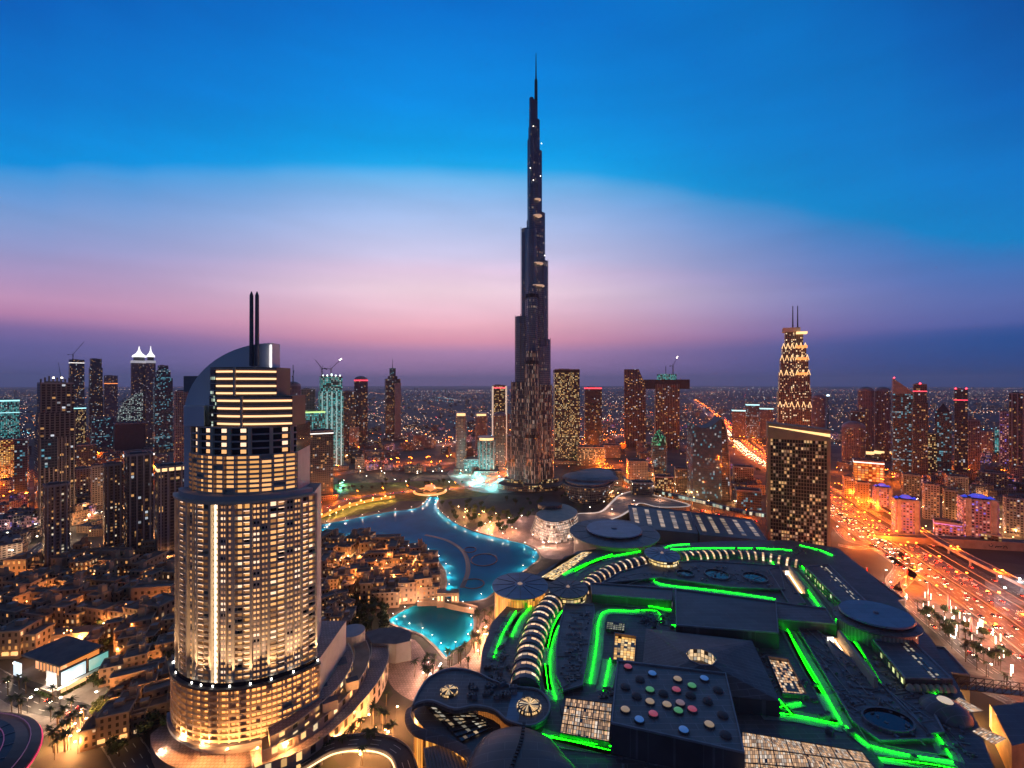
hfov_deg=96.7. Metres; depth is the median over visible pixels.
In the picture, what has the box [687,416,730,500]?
skyscraper
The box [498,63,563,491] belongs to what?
supertall tower
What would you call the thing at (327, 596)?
souk house
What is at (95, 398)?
skyscraper
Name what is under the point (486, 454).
skyscraper
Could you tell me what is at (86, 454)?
skyscraper
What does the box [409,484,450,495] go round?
star pavilion
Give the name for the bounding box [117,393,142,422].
high-rise tower
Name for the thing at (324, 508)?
boulevard
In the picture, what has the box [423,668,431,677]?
palm tree
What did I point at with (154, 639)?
broadleaf tree
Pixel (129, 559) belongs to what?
town house
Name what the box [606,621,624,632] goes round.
glass roof
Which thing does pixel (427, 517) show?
lake
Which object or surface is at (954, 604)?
service road
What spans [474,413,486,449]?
skyscraper
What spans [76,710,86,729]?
palm tree
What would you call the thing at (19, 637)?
town house
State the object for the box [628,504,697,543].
slatted roof
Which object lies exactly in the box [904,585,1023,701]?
car park
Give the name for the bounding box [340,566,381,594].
souk house
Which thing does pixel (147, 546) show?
town house
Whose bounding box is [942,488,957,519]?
skyscraper
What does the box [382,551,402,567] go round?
souk house
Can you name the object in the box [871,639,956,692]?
long hall
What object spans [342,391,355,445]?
skyscraper
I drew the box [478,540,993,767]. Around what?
shopping mall
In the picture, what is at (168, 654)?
broadleaf tree
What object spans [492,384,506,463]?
skyscraper
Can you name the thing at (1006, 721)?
service block
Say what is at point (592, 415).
skyscraper
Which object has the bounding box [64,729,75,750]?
palm tree
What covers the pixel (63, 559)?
town house
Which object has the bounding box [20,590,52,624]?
town house
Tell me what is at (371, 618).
palm tree
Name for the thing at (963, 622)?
broadleaf tree
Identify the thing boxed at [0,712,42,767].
round roof
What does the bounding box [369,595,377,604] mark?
broadleaf tree
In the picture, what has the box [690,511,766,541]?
slatted roof
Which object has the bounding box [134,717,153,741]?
broadleaf tree
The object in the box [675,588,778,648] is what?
flat roofed hall
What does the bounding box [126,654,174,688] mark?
town house
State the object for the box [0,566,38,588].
town house
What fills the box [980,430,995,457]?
skyscraper
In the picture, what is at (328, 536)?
souk house
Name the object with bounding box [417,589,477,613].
gate bridge
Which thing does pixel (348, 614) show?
souk house
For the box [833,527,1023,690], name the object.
mall road
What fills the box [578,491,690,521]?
wavy roof
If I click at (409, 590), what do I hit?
souk house
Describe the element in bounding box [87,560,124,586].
town house
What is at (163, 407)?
skyscraper
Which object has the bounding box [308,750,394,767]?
ramp light
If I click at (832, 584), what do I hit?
long hall
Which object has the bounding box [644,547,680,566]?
round pavilion
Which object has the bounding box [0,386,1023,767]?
ground
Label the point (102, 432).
skyscraper
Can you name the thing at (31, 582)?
town house
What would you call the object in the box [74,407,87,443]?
skyscraper
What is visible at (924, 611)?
broadleaf tree
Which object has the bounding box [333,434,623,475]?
boulevard
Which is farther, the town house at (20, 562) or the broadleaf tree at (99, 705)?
the town house at (20, 562)
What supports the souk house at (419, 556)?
on the ground at (876, 564)
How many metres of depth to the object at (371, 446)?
1407.36 m
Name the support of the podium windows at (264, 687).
in the hotel tower at (260, 646)
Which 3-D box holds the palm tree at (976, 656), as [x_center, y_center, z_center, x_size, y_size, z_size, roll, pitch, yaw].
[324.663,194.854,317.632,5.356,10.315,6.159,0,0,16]
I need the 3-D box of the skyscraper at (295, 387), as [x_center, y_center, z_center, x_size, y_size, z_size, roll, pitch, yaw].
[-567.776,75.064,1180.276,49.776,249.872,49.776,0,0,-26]
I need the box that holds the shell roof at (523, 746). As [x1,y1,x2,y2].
[466,722,576,767]
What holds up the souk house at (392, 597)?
on the ground at (876, 564)
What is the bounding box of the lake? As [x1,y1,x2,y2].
[321,497,538,600]
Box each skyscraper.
[0,399,19,438]
[0,438,13,479]
[14,437,30,500]
[34,376,83,525]
[42,481,69,566]
[69,359,86,434]
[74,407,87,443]
[76,443,96,466]
[76,466,89,493]
[86,358,102,432]
[88,463,102,510]
[91,416,113,450]
[99,461,123,546]
[104,375,117,422]
[108,422,145,453]
[119,451,152,553]
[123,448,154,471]
[130,347,145,421]
[146,346,155,439]
[150,462,183,558]
[153,365,173,451]
[174,390,187,462]
[290,382,300,394]
[300,388,314,409]
[305,410,324,429]
[310,429,337,500]
[318,375,348,470]
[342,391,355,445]
[349,426,358,447]
[354,376,369,446]
[382,359,403,440]
[413,434,424,445]
[454,412,466,472]
[464,457,477,472]
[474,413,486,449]
[474,435,498,474]
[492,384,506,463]
[493,412,506,470]
[553,369,579,463]
[577,445,604,465]
[584,387,601,444]
[599,443,620,457]
[609,469,622,485]
[624,366,689,447]
[627,458,647,479]
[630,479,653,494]
[648,430,669,475]
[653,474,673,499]
[674,466,686,491]
[687,416,730,500]
[729,409,747,440]
[732,464,753,482]
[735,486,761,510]
[746,403,761,440]
[759,407,772,439]
[777,306,811,425]
[812,394,824,427]
[837,421,865,464]
[842,475,854,497]
[850,410,867,458]
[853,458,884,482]
[855,480,870,508]
[858,387,876,458]
[874,387,891,460]
[888,377,912,476]
[901,472,919,496]
[912,383,927,476]
[922,482,939,519]
[928,432,936,474]
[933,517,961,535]
[935,403,953,473]
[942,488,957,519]
[944,474,968,494]
[954,388,967,471]
[968,419,981,473]
[978,469,1006,485]
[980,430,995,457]
[993,428,998,455]
[999,410,1008,465]
[1003,495,1023,535]
[1006,392,1023,476]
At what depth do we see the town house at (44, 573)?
434.33 m
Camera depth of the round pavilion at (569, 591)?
367.24 m
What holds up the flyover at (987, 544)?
on the ground at (876, 564)
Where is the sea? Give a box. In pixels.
[0,386,583,389]
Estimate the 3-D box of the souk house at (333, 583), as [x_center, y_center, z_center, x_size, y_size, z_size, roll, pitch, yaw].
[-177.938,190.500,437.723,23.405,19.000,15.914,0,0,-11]
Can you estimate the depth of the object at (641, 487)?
772.06 m
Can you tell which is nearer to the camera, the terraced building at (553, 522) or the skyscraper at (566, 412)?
the terraced building at (553, 522)
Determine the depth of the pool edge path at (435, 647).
365.28 m
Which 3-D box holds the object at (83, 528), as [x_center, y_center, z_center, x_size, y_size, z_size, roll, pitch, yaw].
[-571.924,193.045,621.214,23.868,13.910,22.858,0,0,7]
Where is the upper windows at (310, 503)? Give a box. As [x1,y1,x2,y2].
[195,499,311,654]
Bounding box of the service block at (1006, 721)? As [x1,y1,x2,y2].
[989,702,1023,767]
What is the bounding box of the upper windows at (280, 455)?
[201,454,294,491]
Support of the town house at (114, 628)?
on the ground at (876, 564)
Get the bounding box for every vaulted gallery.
[511,592,562,688]
[580,556,648,595]
[677,550,800,567]
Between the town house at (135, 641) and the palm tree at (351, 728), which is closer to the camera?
the palm tree at (351, 728)
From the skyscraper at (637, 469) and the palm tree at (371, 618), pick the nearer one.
the palm tree at (371, 618)
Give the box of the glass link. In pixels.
[536,549,595,580]
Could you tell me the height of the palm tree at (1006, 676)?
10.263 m
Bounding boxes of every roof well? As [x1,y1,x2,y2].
[676,569,693,577]
[704,568,729,580]
[742,571,768,583]
[861,706,915,735]
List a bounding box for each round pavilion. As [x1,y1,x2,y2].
[492,572,547,617]
[548,579,587,604]
[570,519,659,552]
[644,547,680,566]
[832,600,922,646]
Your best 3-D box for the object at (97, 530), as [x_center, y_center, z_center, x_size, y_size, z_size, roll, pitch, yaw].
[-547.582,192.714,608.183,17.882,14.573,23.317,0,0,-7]
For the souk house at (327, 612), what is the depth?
372.53 m
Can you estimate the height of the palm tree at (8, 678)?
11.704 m
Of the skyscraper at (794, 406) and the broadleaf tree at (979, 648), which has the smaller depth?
the broadleaf tree at (979, 648)
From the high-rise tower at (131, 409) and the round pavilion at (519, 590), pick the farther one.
the high-rise tower at (131, 409)
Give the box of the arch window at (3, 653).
[1,651,17,655]
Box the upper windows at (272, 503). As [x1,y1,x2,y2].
[195,501,311,655]
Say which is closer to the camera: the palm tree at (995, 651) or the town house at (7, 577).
the palm tree at (995, 651)
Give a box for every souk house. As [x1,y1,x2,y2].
[321,528,344,548]
[321,538,353,557]
[321,551,341,577]
[321,571,339,590]
[321,581,348,596]
[321,590,342,608]
[321,592,355,616]
[321,602,343,620]
[327,556,356,574]
[330,606,357,625]
[332,558,367,588]
[337,529,359,556]
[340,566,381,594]
[347,527,375,548]
[352,549,371,558]
[356,558,381,568]
[359,528,380,552]
[359,572,387,603]
[367,549,390,557]
[370,559,394,571]
[371,568,402,608]
[372,534,400,550]
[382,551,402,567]
[382,564,407,575]
[385,571,415,603]
[388,536,408,554]
[391,560,420,575]
[394,538,424,561]
[395,566,432,603]
[408,544,437,568]
[417,565,439,597]
[418,552,438,573]
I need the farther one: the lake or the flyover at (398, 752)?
the lake
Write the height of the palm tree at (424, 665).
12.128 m
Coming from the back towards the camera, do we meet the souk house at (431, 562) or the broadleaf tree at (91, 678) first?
the souk house at (431, 562)
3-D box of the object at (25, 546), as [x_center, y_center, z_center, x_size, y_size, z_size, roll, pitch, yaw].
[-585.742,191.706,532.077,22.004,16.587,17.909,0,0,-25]
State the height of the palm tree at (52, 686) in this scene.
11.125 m
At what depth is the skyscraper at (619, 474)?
891.64 m
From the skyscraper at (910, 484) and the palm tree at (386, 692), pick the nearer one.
the palm tree at (386, 692)
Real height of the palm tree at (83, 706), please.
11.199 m
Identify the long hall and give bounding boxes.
[804,564,866,605]
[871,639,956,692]
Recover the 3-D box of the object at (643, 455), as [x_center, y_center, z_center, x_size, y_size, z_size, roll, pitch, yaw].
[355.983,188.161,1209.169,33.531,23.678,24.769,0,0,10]
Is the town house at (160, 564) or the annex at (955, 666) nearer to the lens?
the annex at (955, 666)
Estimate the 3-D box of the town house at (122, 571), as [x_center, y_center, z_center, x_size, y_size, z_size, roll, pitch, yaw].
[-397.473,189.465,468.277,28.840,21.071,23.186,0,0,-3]
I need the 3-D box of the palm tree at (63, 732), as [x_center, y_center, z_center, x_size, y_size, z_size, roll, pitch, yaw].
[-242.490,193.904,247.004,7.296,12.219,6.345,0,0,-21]
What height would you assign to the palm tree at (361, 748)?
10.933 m
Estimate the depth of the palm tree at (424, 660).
310.04 m
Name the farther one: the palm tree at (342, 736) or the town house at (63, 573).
the town house at (63, 573)
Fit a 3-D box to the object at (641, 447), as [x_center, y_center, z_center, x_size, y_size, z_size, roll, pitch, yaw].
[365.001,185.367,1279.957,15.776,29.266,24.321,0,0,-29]
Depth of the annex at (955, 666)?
284.68 m
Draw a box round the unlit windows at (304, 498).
[190,497,311,679]
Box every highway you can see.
[689,398,1023,652]
[694,400,1023,626]
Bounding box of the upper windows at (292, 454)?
[201,453,294,491]
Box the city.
[0,386,1023,445]
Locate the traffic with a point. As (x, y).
(743, 441)
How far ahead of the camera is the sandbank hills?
15749.24 m
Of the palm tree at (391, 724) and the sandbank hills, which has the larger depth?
the sandbank hills
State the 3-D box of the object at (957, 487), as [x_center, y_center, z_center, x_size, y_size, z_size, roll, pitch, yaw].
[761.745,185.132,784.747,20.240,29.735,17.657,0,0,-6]
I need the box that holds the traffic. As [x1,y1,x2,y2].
[725,419,843,502]
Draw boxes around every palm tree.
[0,675,14,694]
[4,692,19,712]
[12,692,26,713]
[13,672,25,689]
[14,698,28,713]
[20,676,31,693]
[43,725,62,752]
[44,724,55,741]
[45,684,57,702]
[46,705,54,721]
[47,735,60,759]
[50,732,61,752]
[52,710,63,723]
[56,703,71,725]
[57,726,74,752]
[59,715,74,728]
[63,712,77,734]
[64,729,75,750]
[65,695,78,711]
[67,709,80,728]
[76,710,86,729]
[79,703,89,722]
[338,730,348,742]
[346,721,358,735]
[354,717,366,732]
[355,744,367,765]
[363,726,377,753]
[367,615,376,628]
[368,700,379,724]
[370,723,380,753]
[377,707,388,731]
[382,689,390,703]
[385,722,394,734]
[388,719,397,735]
[410,657,418,676]
[419,655,427,663]
[419,664,428,680]
[420,666,430,679]
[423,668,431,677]
[427,658,437,673]
[443,647,451,661]
[473,608,481,623]
[475,637,484,654]
[934,614,945,628]
[939,617,949,635]
[961,638,972,655]
[961,643,971,661]
[971,654,980,669]
[979,659,991,676]
[988,648,1002,665]
[993,645,1005,665]
[1000,674,1011,688]
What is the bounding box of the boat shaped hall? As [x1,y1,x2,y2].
[562,468,617,503]
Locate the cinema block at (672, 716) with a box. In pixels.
[611,660,744,767]
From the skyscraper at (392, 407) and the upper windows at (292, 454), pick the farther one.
the skyscraper at (392, 407)
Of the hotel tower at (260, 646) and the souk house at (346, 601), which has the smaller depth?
the hotel tower at (260, 646)
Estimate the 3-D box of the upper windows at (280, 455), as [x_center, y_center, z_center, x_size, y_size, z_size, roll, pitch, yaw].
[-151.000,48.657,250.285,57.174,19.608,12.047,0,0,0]
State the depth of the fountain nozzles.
520.71 m
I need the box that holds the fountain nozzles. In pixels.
[425,534,469,587]
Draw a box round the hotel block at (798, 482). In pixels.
[766,394,830,546]
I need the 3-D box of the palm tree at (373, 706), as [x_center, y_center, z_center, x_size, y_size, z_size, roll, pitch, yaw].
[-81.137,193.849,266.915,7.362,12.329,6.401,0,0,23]
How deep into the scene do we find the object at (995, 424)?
2099.67 m
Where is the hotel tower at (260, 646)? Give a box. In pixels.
[150,291,345,767]
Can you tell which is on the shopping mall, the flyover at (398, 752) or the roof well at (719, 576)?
the roof well at (719, 576)
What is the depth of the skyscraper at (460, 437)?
1034.31 m
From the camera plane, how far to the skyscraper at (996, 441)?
1273.22 m
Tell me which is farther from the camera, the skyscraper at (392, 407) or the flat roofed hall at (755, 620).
the skyscraper at (392, 407)
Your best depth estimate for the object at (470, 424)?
2118.80 m
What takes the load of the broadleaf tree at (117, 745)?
on the ground at (876, 564)
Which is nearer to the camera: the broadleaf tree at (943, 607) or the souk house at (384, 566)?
the broadleaf tree at (943, 607)
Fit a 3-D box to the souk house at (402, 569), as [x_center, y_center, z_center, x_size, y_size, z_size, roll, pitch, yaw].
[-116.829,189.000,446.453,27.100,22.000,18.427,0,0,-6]
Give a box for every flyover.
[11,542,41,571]
[300,733,417,767]
[837,482,1023,587]
[870,532,1023,551]
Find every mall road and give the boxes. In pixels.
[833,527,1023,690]
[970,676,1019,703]
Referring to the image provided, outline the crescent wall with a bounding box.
[321,495,394,517]
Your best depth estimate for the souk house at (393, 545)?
517.93 m
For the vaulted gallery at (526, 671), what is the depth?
295.66 m
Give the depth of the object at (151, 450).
1023.35 m
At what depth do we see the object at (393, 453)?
1267.69 m
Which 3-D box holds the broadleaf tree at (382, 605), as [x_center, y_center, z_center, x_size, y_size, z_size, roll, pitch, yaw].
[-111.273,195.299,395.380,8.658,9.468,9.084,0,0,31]
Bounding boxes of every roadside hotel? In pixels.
[872,483,891,511]
[891,495,919,534]
[957,493,998,536]
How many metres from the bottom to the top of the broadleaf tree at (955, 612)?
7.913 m
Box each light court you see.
[612,632,636,663]
[767,655,808,698]
[781,566,808,597]
[822,630,879,690]
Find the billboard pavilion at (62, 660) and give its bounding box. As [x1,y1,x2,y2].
[13,635,108,697]
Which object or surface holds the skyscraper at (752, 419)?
on the ground at (876, 564)
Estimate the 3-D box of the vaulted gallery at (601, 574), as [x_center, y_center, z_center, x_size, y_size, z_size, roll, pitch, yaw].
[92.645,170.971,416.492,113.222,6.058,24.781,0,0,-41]
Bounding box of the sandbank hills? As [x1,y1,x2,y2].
[379,389,473,389]
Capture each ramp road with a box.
[834,512,917,592]
[836,519,883,548]
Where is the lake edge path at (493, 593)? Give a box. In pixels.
[321,496,540,602]
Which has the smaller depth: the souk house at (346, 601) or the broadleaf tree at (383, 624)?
the broadleaf tree at (383, 624)
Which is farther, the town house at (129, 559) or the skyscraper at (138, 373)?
the skyscraper at (138, 373)
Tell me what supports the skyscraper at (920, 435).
on the ground at (876, 564)
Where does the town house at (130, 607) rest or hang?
on the ground at (876, 564)
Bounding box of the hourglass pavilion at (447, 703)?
[405,667,550,767]
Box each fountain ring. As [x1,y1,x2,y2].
[461,578,483,588]
[470,553,496,565]
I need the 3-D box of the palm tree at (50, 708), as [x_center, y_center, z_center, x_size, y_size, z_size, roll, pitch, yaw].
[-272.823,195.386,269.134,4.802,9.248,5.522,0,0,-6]
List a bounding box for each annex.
[873,576,904,606]
[936,646,969,702]
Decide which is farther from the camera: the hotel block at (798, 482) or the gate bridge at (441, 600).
the hotel block at (798, 482)
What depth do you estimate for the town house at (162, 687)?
272.85 m
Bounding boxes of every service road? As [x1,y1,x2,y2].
[689,399,1023,667]
[693,398,1023,600]
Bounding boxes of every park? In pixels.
[333,480,494,500]
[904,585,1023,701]
[985,574,1023,605]
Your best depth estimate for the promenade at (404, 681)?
319.83 m
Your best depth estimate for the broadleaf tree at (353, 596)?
409.23 m
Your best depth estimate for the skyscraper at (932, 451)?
967.17 m
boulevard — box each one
[0,668,154,767]
[321,472,506,511]
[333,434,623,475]
[365,412,686,450]
[552,433,759,522]
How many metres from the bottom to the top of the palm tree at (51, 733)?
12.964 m
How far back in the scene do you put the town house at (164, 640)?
325.02 m
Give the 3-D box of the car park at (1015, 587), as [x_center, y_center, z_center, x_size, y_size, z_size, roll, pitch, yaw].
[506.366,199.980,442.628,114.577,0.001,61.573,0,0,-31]
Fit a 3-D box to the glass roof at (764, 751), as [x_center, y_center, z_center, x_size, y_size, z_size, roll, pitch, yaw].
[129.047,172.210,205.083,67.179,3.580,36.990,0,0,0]
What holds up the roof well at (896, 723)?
on the shopping mall
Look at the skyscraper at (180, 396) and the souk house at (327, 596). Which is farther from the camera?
the skyscraper at (180, 396)
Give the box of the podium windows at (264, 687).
[191,667,316,737]
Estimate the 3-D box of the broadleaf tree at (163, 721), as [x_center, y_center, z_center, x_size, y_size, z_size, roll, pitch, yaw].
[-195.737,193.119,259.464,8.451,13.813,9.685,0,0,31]
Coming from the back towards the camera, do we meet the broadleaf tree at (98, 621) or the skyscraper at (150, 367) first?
the skyscraper at (150, 367)
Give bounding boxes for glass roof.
[560,697,611,747]
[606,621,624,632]
[742,731,874,767]
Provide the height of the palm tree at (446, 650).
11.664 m
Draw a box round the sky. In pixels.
[0,0,1023,386]
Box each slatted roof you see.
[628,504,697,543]
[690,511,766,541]
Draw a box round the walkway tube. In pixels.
[623,476,765,523]
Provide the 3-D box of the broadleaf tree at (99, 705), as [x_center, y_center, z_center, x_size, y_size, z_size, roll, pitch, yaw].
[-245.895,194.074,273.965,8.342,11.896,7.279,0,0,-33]
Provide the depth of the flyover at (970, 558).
500.62 m
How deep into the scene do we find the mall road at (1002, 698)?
290.23 m
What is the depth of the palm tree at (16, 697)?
275.11 m
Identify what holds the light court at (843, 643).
on the shopping mall
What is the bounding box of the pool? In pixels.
[390,605,473,656]
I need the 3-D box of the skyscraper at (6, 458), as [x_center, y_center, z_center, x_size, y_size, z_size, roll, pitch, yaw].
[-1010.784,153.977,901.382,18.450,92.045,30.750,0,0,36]
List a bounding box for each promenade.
[388,615,492,700]
[475,515,573,558]
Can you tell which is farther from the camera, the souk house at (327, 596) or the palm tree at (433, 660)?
the souk house at (327, 596)
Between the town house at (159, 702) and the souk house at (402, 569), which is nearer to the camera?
the town house at (159, 702)
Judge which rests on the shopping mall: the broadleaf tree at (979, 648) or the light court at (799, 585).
the light court at (799, 585)
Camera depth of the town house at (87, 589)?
410.47 m
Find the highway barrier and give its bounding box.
[688,398,1023,654]
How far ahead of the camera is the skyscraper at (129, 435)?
1304.88 m
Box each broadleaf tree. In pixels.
[86,670,98,686]
[89,707,98,714]
[91,694,105,706]
[93,677,103,686]
[94,696,110,710]
[96,619,105,623]
[97,637,111,650]
[105,735,118,746]
[107,736,128,756]
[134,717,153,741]
[143,710,160,729]
[148,634,159,642]
[159,711,169,725]
[163,648,174,657]
[323,736,334,746]
[349,592,357,601]
[357,611,367,619]
[360,602,368,611]
[362,621,371,631]
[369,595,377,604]
[376,609,386,619]
[378,619,389,627]
[379,602,388,610]
[379,614,388,622]
[918,608,930,617]
[923,605,934,614]
[940,604,948,614]
[941,624,955,636]
[951,609,961,617]
[960,620,969,627]
[971,640,984,653]
[976,627,989,637]
[985,648,1000,663]
[997,644,1012,656]
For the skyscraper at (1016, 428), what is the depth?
972.50 m
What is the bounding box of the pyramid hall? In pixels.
[643,629,779,716]
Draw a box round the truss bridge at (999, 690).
[952,675,1023,696]
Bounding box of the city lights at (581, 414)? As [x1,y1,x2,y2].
[5,387,1007,461]
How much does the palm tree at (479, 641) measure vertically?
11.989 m
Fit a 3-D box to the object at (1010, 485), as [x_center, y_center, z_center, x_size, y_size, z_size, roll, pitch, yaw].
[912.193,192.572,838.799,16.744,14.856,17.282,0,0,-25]
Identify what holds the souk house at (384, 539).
on the ground at (876, 564)
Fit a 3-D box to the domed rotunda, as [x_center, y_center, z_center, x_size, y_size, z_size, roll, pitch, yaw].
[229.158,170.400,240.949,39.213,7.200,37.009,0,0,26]
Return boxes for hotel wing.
[250,624,410,767]
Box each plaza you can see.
[0,681,108,734]
[447,469,513,492]
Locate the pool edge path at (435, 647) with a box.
[389,603,475,659]
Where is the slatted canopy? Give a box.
[424,745,466,767]
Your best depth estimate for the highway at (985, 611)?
436.39 m
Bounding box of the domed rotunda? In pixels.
[918,694,1005,744]
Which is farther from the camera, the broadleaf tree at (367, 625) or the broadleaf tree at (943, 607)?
the broadleaf tree at (943, 607)
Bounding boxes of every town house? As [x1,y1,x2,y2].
[0,551,43,575]
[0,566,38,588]
[0,578,46,601]
[0,584,32,625]
[0,617,54,659]
[7,573,62,604]
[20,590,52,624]
[22,567,59,586]
[27,565,50,570]
[33,577,89,599]
[39,593,107,627]
[49,550,89,567]
[50,565,74,585]
[55,571,109,599]
[61,564,105,584]
[63,554,101,572]
[70,536,101,555]
[77,583,126,624]
[79,694,152,751]
[83,614,133,652]
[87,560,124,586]
[94,547,131,564]
[98,640,150,687]
[103,661,158,702]
[107,595,148,619]
[108,583,123,602]
[110,558,128,575]
[115,606,156,655]
[116,560,154,586]
[117,548,166,569]
[119,681,169,725]
[121,578,155,600]
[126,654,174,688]
[127,631,169,659]
[130,576,174,601]
[134,539,154,556]
[138,593,174,621]
[141,560,174,582]
[143,613,174,643]
[143,678,169,730]
[150,631,174,654]
[154,668,169,681]
[155,557,174,567]
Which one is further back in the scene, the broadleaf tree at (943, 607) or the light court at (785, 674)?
the broadleaf tree at (943, 607)
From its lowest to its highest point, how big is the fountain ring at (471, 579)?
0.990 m
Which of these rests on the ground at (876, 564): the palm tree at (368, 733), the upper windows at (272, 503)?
the palm tree at (368, 733)
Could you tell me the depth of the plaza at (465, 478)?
933.26 m
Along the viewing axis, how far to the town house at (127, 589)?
404.18 m
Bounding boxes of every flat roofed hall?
[590,582,672,608]
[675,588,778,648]
[776,601,835,634]
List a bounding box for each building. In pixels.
[51,624,103,641]
[530,502,579,542]
[980,531,1001,541]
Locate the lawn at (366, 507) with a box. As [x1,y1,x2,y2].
[321,497,397,519]
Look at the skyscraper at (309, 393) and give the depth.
1060.96 m

